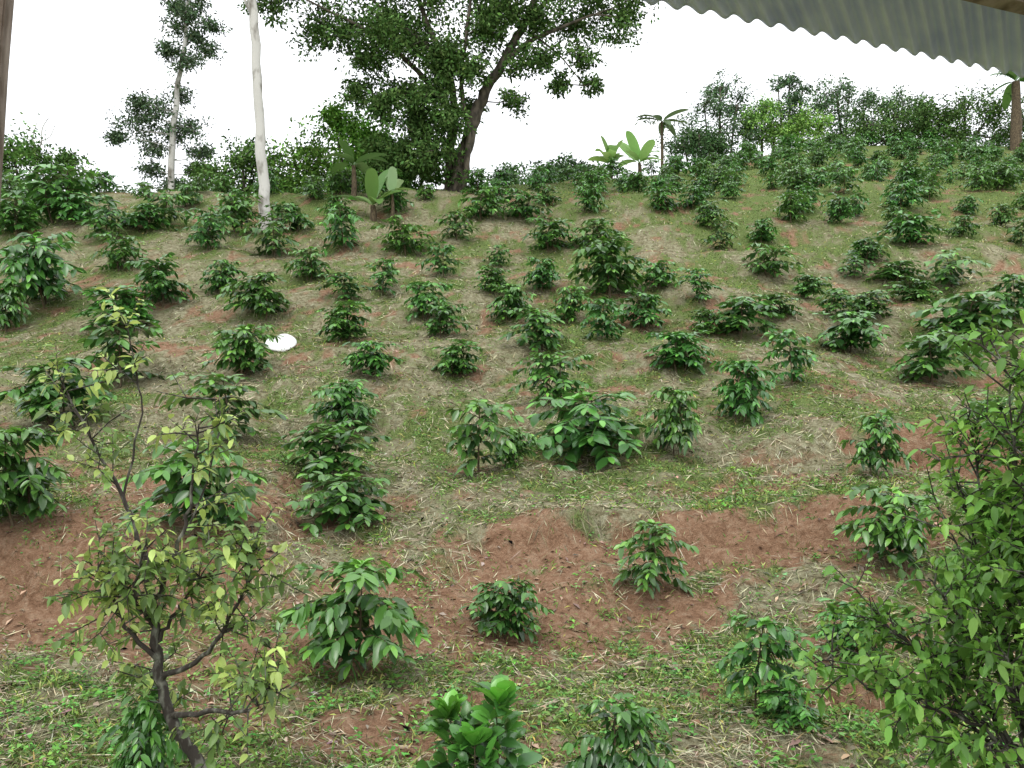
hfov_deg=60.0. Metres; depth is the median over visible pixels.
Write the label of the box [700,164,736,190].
coffee plant
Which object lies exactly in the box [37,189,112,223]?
coffee plant
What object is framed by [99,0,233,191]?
slender tree
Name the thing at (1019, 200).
coffee plant
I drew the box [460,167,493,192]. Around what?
coffee plant
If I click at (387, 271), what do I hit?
coffee plant
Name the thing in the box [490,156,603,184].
crest shrub
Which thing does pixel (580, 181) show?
coffee plant
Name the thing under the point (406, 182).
coffee plant
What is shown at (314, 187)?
coffee plant
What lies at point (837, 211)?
coffee plant
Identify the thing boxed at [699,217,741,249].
coffee plant
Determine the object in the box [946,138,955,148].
coffee plant
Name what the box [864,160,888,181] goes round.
coffee plant
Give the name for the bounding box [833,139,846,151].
coffee plant
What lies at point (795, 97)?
skyline tree
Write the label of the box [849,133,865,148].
coffee plant
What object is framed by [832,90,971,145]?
hedge tree
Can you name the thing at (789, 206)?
coffee plant
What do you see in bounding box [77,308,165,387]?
coffee plant
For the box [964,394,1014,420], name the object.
coffee plant
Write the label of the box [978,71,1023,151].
banana plant
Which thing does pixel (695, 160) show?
coffee plant
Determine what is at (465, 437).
coffee plant
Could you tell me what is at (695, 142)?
skyline tree
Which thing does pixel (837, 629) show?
coffee plant
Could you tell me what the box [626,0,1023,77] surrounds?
corrugated roof
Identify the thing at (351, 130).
crest tree
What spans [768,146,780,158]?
coffee plant
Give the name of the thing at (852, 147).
coffee plant
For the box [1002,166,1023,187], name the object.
coffee plant
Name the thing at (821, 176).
coffee plant
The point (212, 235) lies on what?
coffee plant
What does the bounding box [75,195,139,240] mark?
coffee plant
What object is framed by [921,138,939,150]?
coffee plant
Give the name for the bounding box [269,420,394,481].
coffee plant
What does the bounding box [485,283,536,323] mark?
coffee plant
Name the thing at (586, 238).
coffee plant
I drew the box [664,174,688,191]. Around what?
coffee plant
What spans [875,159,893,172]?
coffee plant
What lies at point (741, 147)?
coffee plant
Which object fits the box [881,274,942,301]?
coffee plant
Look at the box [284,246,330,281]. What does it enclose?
coffee plant
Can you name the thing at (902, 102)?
skyline tree
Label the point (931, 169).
coffee plant
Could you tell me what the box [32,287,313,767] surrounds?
lemon tree
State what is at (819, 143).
coffee plant
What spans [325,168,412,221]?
banana plant
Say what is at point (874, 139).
coffee plant
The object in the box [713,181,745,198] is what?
coffee plant
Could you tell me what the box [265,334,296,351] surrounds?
white plastic sheet
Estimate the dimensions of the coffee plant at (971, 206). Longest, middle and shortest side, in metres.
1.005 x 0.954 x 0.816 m
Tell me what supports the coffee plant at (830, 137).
on the hillside ground at (708, 531)
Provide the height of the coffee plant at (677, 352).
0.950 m
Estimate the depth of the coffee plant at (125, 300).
21.06 m
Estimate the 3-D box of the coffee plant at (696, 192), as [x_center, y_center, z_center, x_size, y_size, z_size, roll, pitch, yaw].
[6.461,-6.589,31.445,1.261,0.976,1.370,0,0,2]
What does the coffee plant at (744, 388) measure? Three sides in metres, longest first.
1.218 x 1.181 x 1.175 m
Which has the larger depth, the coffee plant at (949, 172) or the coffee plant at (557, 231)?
the coffee plant at (949, 172)
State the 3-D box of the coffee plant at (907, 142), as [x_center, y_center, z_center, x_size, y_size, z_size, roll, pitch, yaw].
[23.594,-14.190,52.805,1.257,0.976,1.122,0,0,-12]
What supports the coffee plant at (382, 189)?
on the hillside ground at (708, 531)
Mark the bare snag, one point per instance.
(41, 134)
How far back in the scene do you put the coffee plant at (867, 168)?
40.05 m
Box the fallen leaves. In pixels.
[0,255,1023,767]
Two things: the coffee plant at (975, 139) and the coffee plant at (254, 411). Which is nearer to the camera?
the coffee plant at (254, 411)
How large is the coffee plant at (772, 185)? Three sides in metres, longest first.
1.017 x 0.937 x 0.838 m
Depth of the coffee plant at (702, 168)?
40.23 m
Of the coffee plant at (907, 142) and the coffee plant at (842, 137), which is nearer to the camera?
the coffee plant at (907, 142)
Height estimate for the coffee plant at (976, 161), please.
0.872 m
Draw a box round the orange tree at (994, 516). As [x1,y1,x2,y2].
[782,306,1023,767]
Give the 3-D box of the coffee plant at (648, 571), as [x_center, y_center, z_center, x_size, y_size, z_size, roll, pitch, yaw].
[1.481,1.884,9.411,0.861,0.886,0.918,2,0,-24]
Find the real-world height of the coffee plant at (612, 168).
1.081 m
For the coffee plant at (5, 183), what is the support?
on the hillside ground at (708, 531)
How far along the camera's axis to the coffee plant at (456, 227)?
28.67 m
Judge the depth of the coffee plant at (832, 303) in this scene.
21.41 m
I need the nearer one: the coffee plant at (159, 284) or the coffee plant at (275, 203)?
the coffee plant at (159, 284)
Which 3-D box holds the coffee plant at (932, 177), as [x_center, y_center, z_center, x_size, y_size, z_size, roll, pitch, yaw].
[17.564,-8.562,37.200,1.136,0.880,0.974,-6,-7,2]
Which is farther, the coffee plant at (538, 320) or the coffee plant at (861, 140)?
the coffee plant at (861, 140)
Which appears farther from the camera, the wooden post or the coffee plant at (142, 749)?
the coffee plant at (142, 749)
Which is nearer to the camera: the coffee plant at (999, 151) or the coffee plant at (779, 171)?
the coffee plant at (779, 171)
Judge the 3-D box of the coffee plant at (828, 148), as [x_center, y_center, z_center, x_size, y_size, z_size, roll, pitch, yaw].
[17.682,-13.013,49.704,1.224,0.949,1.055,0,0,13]
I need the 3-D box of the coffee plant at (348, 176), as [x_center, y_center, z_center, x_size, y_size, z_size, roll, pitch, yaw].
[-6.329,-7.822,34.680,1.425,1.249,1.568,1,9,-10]
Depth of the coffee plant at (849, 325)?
19.62 m
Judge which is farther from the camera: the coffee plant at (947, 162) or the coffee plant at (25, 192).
the coffee plant at (947, 162)
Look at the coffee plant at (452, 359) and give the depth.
17.73 m
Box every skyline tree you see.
[652,125,742,167]
[659,68,773,155]
[731,93,790,155]
[764,101,834,151]
[766,70,813,142]
[806,73,888,143]
[862,84,934,136]
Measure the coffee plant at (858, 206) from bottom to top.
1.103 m
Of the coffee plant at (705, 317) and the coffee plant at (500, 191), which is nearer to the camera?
the coffee plant at (705, 317)
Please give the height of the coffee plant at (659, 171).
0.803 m
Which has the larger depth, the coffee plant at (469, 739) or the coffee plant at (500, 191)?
the coffee plant at (500, 191)
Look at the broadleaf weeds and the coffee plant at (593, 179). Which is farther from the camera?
the coffee plant at (593, 179)
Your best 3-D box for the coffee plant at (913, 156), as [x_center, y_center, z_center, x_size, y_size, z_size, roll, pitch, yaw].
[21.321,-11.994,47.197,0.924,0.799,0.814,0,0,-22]
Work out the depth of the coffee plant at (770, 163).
42.52 m
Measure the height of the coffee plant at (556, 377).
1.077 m
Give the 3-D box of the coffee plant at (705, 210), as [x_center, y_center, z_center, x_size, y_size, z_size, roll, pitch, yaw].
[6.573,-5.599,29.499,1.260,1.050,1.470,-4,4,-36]
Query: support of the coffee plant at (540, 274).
on the hillside ground at (708, 531)
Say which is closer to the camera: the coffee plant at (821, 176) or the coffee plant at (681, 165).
the coffee plant at (821, 176)
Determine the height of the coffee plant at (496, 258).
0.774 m
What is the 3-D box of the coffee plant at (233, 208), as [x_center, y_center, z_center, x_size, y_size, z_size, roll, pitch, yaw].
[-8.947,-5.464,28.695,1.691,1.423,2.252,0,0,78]
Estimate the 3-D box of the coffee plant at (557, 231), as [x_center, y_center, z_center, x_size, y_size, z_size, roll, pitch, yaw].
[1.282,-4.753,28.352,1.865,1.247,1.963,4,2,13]
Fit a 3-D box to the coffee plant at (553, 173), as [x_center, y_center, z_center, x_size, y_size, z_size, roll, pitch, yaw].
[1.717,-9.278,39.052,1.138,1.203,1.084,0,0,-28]
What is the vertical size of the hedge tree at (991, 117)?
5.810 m
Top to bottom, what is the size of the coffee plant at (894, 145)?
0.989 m
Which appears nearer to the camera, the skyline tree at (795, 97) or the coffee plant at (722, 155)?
the coffee plant at (722, 155)
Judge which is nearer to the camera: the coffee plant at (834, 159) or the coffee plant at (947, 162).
the coffee plant at (834, 159)
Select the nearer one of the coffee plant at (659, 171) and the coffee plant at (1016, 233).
the coffee plant at (1016, 233)
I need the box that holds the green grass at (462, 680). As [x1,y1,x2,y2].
[0,156,1023,767]
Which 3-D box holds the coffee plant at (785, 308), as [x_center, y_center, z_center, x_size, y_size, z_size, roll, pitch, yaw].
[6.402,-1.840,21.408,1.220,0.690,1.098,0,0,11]
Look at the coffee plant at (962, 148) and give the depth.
49.41 m
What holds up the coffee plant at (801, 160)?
on the hillside ground at (708, 531)
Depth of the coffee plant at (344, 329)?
19.18 m
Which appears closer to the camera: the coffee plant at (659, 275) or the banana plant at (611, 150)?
the coffee plant at (659, 275)
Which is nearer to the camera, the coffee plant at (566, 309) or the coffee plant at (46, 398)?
the coffee plant at (46, 398)
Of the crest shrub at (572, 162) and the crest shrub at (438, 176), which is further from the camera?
the crest shrub at (572, 162)
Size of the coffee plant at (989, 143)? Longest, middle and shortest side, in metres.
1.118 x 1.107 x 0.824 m
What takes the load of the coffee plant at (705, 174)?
on the hillside ground at (708, 531)
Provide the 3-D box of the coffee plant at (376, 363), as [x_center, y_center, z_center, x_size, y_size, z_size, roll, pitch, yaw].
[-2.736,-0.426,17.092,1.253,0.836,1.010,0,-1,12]
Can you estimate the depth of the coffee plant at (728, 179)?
35.05 m
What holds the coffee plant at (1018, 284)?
on the hillside ground at (708, 531)
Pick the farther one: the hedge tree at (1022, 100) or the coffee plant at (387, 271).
the hedge tree at (1022, 100)
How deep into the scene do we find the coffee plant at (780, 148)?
49.09 m
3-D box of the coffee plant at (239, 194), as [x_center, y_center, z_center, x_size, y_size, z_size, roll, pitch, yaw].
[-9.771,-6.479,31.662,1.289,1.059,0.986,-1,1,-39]
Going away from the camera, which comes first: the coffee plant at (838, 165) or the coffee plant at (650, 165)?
the coffee plant at (838, 165)
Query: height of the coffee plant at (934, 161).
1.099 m
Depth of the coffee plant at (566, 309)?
21.27 m
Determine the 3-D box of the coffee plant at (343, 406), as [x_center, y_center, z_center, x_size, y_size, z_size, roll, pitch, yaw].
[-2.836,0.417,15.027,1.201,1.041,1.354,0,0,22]
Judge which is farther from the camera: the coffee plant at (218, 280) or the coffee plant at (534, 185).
the coffee plant at (534, 185)
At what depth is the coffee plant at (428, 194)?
33.00 m
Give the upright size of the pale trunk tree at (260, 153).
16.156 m
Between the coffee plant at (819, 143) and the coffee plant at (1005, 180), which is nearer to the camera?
the coffee plant at (1005, 180)
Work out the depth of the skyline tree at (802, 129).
59.14 m
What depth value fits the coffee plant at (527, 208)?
31.25 m
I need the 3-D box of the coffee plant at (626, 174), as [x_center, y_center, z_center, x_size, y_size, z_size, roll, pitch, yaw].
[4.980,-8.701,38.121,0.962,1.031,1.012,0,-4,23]
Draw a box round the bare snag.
[19,118,53,165]
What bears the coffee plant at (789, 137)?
on the hillside ground at (708, 531)
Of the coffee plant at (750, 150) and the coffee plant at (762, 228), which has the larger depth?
the coffee plant at (750, 150)
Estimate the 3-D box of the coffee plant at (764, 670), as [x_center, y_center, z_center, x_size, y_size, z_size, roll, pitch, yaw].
[1.800,2.012,6.259,0.684,0.772,0.630,0,0,24]
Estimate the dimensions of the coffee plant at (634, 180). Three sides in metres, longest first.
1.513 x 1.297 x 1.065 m
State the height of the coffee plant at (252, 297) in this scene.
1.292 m
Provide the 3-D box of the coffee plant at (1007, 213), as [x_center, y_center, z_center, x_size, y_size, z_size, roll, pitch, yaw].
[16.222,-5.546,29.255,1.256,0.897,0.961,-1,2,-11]
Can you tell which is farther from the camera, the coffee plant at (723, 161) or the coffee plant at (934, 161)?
the coffee plant at (934, 161)
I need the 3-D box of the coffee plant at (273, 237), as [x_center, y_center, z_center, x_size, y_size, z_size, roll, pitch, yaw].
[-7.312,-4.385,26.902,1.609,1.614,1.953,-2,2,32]
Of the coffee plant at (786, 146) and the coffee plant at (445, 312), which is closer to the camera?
the coffee plant at (445, 312)
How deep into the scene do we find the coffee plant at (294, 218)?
29.08 m
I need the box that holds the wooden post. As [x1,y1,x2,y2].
[0,0,13,200]
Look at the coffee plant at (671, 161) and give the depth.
46.13 m
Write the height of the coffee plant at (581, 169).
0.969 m
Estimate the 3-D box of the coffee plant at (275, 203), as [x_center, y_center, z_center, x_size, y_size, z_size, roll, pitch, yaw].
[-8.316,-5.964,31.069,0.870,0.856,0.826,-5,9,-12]
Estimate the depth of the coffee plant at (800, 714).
5.91 m
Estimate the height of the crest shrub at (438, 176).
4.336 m
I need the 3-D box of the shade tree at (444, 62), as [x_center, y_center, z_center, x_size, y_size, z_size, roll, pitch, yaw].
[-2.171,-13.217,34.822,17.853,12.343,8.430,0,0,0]
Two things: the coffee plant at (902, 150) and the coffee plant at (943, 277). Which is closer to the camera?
the coffee plant at (943, 277)
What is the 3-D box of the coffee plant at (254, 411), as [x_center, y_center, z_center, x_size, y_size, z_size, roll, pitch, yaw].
[-4.452,0.446,13.857,1.795,1.272,1.474,4,-3,-39]
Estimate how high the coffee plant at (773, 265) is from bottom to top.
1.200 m
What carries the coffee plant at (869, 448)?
on the hillside ground at (708, 531)
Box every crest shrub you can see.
[2,112,107,195]
[98,176,240,193]
[356,128,444,189]
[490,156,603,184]
[522,151,608,184]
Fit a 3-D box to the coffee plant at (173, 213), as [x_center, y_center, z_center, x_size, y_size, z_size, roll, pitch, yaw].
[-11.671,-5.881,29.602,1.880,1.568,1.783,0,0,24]
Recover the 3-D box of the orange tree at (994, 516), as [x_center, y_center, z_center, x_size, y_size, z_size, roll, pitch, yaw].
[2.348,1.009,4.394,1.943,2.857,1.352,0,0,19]
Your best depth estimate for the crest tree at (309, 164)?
41.14 m
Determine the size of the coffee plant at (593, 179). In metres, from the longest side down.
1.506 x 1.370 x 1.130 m
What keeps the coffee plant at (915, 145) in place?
on the hillside ground at (708, 531)
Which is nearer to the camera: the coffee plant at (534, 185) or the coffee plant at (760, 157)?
the coffee plant at (534, 185)
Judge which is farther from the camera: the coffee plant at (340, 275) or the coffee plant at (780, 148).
the coffee plant at (780, 148)
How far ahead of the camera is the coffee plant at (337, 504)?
10.77 m
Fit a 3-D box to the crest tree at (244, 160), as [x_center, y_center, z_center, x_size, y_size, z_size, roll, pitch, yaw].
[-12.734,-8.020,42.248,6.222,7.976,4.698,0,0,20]
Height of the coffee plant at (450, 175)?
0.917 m
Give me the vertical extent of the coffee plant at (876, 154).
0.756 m
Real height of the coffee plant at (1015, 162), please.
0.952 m
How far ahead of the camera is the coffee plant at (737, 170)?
38.66 m
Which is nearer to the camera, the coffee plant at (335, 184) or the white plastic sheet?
the white plastic sheet
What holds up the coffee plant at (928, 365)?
on the hillside ground at (708, 531)
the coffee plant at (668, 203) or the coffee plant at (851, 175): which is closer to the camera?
the coffee plant at (668, 203)
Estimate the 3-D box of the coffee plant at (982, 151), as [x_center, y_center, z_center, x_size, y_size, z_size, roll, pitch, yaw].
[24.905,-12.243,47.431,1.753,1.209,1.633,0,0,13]
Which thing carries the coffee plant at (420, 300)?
on the hillside ground at (708, 531)
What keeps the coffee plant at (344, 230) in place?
on the hillside ground at (708, 531)
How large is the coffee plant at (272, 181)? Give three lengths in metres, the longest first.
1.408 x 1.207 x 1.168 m
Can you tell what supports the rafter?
attached to the corrugated roof
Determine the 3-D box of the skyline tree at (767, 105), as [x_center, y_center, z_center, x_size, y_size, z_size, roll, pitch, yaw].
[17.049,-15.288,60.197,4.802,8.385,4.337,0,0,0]
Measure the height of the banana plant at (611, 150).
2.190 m
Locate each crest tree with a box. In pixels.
[170,129,300,195]
[247,115,364,194]
[312,95,418,192]
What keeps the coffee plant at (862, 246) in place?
on the hillside ground at (708, 531)
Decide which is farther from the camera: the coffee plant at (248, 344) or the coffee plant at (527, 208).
the coffee plant at (527, 208)
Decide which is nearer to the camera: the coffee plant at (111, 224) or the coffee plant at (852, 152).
the coffee plant at (111, 224)
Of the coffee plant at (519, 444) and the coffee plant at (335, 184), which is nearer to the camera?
the coffee plant at (519, 444)
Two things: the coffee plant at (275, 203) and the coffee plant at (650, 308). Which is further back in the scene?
the coffee plant at (275, 203)
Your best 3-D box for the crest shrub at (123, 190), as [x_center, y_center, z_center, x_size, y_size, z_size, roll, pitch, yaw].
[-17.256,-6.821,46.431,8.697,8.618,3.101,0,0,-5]
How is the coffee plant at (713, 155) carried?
on the hillside ground at (708, 531)
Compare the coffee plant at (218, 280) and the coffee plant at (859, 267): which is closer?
the coffee plant at (218, 280)
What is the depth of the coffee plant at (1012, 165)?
42.22 m
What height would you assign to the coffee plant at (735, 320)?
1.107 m
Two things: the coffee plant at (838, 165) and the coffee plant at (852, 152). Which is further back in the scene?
the coffee plant at (852, 152)
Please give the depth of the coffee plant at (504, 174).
36.19 m
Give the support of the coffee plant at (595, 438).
on the hillside ground at (708, 531)
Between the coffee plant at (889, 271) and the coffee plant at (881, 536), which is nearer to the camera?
the coffee plant at (881, 536)
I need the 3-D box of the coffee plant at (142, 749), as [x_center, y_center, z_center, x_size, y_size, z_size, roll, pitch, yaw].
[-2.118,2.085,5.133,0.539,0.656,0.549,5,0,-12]
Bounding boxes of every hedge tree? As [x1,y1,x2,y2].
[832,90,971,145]
[908,79,1023,146]
[980,93,1023,141]
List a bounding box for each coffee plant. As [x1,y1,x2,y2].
[0,187,47,235]
[0,232,86,308]
[0,278,33,333]
[0,357,123,427]
[0,424,72,526]
[1,163,120,223]
[1,173,21,195]
[12,182,42,202]
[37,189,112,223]
[71,285,158,332]
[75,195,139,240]
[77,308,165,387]
[89,170,120,192]
[90,231,149,270]
[96,686,186,767]
[111,202,179,232]
[118,439,267,541]
[124,252,198,307]
[128,181,155,196]
[131,182,193,225]
[159,372,287,444]
[169,184,202,207]
[180,205,237,249]
[189,173,211,191]
[199,259,249,293]
[201,324,283,376]
[202,192,270,231]
[206,175,235,192]
[213,271,289,320]
[219,188,253,210]
[239,210,300,257]
[253,166,282,194]
[264,201,317,231]
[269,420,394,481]
[270,201,283,219]
[272,558,433,684]
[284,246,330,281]
[284,471,394,536]
[294,175,329,199]
[303,176,322,191]
[304,379,380,436]
[313,196,364,256]
[315,272,371,300]
[315,299,373,341]
[321,170,351,194]
[322,194,356,222]
[337,168,364,192]
[337,340,402,378]
[359,168,407,196]
[364,258,399,295]
[369,215,434,255]
[377,186,413,212]
[397,172,412,187]
[401,280,455,320]
[414,689,480,767]
[415,183,436,200]
[415,239,463,277]
[416,302,474,337]
[431,338,482,377]
[433,209,480,240]
[438,169,467,188]
[443,397,523,477]
[447,721,508,767]
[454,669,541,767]
[456,185,508,220]
[457,578,553,643]
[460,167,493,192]
[474,262,510,293]
[479,177,513,200]
[483,244,514,266]
[485,165,519,187]
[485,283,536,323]
[492,426,541,468]
[498,308,574,351]
[501,188,553,220]
[507,351,593,403]
[522,214,578,250]
[522,257,561,292]
[523,164,550,189]
[523,392,646,471]
[524,168,545,189]
[531,184,561,205]
[538,161,558,183]
[547,285,596,323]
[553,168,574,182]
[562,692,675,767]
[564,233,647,297]
[569,164,589,183]
[569,218,625,248]
[571,180,587,196]
[573,166,610,190]
[574,184,608,212]
[576,170,611,194]
[580,297,625,339]
[603,156,628,177]
[610,173,635,191]
[610,289,671,329]
[612,519,699,597]
[617,168,636,188]
[619,168,655,192]
[634,260,679,291]
[635,386,703,458]
[641,159,660,175]
[643,174,673,194]
[643,182,685,212]
[643,330,715,373]
[654,163,678,181]
[657,165,679,176]
[662,155,683,169]
[662,155,689,175]
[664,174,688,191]
[674,267,723,302]
[678,185,711,209]
[684,157,708,175]
[684,174,715,198]
[687,160,717,179]
[687,307,723,336]
[692,199,729,228]
[699,166,715,185]
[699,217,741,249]
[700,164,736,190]
[703,294,786,338]
[705,152,717,163]
[710,358,780,426]
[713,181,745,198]
[713,615,815,711]
[714,154,744,173]
[715,154,736,170]
[718,170,742,191]
[729,161,749,182]
[730,151,752,169]
[738,139,752,156]
[739,142,762,162]
[741,243,804,277]
[746,217,777,242]
[749,151,767,168]
[753,292,802,318]
[754,682,832,732]
[755,156,781,175]
[759,170,781,189]
[760,328,817,385]
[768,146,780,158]
[769,147,782,157]
[771,161,810,186]
[772,190,814,222]
[773,167,794,179]
[775,134,803,152]
[775,147,803,164]
[776,142,790,156]
[777,167,819,191]
[784,184,827,211]
[789,152,811,167]
[789,156,813,172]
[791,272,833,298]
[801,140,816,151]
[801,166,832,187]
[804,144,830,166]
[809,140,832,150]
[810,597,897,660]
[811,310,891,352]
[814,288,865,316]
[817,143,837,156]
[818,192,857,222]
[820,133,844,146]
[823,166,863,193]
[824,150,847,172]
[829,160,853,180]
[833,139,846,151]
[833,482,941,581]
[836,136,848,143]
[836,252,877,277]
[836,289,897,318]
[839,141,867,156]
[840,136,868,153]
[840,407,917,477]
[843,168,858,177]
[845,189,871,215]
[846,235,889,262]
[847,146,864,160]
[848,149,869,167]
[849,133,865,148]
[856,162,882,182]
[862,131,880,145]
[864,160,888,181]
[866,260,927,283]
[869,150,886,160]
[873,208,947,246]
[875,155,893,167]
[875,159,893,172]
[879,178,929,209]
[881,205,911,227]
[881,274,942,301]
[882,141,907,155]
[884,329,987,385]
[885,132,900,146]
[885,182,901,199]
[888,162,928,188]
[889,145,909,158]
[892,159,924,182]
[896,131,915,144]
[899,137,914,150]
[904,152,918,163]
[907,138,924,153]
[909,290,1023,343]
[915,171,946,199]
[919,166,936,184]
[920,167,944,185]
[921,128,943,145]
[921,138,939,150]
[921,246,994,292]
[923,153,946,171]
[927,140,959,159]
[931,153,952,168]
[937,146,957,163]
[940,167,961,184]
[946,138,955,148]
[947,215,981,236]
[950,160,973,179]
[953,195,983,214]
[956,138,976,150]
[957,141,976,159]
[958,142,995,163]
[959,167,1000,190]
[964,162,996,184]
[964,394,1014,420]
[967,153,985,165]
[971,135,981,146]
[982,140,994,150]
[982,153,1004,167]
[982,160,1023,189]
[983,273,1023,323]
[985,203,1021,225]
[986,145,1007,160]
[989,131,1005,145]
[997,160,1019,167]
[999,158,1023,167]
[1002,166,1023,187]
[1002,216,1023,246]
[1006,149,1023,164]
[1011,190,1023,207]
[1016,165,1023,180]
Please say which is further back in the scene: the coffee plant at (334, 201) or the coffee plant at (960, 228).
the coffee plant at (334, 201)
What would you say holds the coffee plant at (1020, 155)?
on the hillside ground at (708, 531)
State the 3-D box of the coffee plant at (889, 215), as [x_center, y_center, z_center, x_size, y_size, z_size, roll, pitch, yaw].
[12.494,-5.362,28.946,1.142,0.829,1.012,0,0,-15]
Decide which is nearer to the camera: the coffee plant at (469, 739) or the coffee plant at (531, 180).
the coffee plant at (469, 739)
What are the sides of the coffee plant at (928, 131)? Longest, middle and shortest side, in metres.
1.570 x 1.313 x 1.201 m
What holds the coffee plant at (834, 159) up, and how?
on the hillside ground at (708, 531)
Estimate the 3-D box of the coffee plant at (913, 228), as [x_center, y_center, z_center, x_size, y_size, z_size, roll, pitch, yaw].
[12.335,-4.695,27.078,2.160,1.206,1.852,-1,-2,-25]
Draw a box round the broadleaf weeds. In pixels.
[0,281,1022,767]
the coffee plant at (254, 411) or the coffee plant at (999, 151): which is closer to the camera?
the coffee plant at (254, 411)
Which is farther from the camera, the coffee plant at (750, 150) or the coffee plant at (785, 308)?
the coffee plant at (750, 150)
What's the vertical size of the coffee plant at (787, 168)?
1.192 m
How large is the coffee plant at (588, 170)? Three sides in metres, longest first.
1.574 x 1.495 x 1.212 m
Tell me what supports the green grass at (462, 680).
on the hillside ground at (708, 531)
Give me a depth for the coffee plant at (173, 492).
9.80 m
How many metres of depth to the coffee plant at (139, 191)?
32.93 m
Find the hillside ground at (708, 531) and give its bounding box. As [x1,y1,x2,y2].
[0,145,1023,767]
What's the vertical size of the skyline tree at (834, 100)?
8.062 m
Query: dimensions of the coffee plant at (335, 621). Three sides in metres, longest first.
1.390 x 1.140 x 1.120 m
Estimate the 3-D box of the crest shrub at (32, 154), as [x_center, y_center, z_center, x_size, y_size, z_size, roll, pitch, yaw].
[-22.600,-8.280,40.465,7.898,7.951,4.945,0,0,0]
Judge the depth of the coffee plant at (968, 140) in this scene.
53.05 m
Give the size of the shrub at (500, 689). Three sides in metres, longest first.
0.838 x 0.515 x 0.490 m
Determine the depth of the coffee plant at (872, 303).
21.79 m
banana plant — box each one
[322,140,387,200]
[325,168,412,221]
[385,166,403,223]
[588,136,628,178]
[617,131,662,171]
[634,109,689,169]
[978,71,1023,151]
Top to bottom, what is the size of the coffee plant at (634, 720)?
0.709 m
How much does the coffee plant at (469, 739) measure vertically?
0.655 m
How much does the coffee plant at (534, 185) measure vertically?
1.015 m
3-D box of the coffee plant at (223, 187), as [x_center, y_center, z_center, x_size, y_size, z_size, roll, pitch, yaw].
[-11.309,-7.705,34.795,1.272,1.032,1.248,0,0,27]
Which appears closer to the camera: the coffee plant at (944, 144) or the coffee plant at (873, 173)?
the coffee plant at (873, 173)
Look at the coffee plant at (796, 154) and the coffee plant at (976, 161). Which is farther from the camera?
the coffee plant at (976, 161)
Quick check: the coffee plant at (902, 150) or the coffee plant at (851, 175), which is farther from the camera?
the coffee plant at (902, 150)
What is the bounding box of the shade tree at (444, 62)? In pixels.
[236,0,665,192]
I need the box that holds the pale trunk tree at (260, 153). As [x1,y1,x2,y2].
[243,0,270,229]
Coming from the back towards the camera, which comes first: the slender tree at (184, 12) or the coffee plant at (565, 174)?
the slender tree at (184, 12)
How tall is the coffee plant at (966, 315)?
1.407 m
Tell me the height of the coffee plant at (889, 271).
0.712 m
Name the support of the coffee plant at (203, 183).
on the hillside ground at (708, 531)
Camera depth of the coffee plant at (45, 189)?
30.00 m
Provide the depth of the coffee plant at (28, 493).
10.00 m
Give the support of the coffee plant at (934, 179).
on the hillside ground at (708, 531)
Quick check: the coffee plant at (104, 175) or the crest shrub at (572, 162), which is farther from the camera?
the crest shrub at (572, 162)
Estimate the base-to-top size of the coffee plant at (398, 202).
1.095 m
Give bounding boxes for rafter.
[963,0,1023,14]
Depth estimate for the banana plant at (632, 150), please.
42.31 m
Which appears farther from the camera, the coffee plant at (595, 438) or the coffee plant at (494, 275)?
the coffee plant at (494, 275)
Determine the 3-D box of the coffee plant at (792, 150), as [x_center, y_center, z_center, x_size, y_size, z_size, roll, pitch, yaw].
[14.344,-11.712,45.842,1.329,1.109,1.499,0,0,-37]
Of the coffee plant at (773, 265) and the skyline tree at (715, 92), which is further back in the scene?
the skyline tree at (715, 92)
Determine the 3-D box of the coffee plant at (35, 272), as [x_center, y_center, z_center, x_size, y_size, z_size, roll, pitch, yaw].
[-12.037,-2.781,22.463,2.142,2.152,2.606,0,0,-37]
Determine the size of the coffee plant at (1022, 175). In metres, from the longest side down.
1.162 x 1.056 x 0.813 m
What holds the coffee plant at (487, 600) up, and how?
on the hillside ground at (708, 531)
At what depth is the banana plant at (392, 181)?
30.90 m
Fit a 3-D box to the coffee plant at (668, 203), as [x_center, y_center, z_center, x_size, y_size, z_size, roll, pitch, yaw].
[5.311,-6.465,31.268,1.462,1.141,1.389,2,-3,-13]
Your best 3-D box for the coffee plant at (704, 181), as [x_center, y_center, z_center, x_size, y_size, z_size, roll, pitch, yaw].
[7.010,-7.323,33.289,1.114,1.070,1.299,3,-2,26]
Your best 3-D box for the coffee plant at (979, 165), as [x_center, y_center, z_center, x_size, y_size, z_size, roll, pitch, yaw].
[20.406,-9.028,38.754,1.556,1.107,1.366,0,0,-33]
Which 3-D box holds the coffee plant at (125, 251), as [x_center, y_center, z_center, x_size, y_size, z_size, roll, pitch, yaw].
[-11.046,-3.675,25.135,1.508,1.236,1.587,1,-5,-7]
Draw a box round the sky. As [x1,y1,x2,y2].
[3,0,1023,193]
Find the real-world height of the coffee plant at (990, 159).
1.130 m
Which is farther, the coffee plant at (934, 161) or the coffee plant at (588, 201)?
the coffee plant at (934, 161)
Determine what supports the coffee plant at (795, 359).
on the hillside ground at (708, 531)
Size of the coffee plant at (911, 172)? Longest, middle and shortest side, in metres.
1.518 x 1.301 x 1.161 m
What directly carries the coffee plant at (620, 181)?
on the hillside ground at (708, 531)
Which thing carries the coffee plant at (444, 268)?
on the hillside ground at (708, 531)

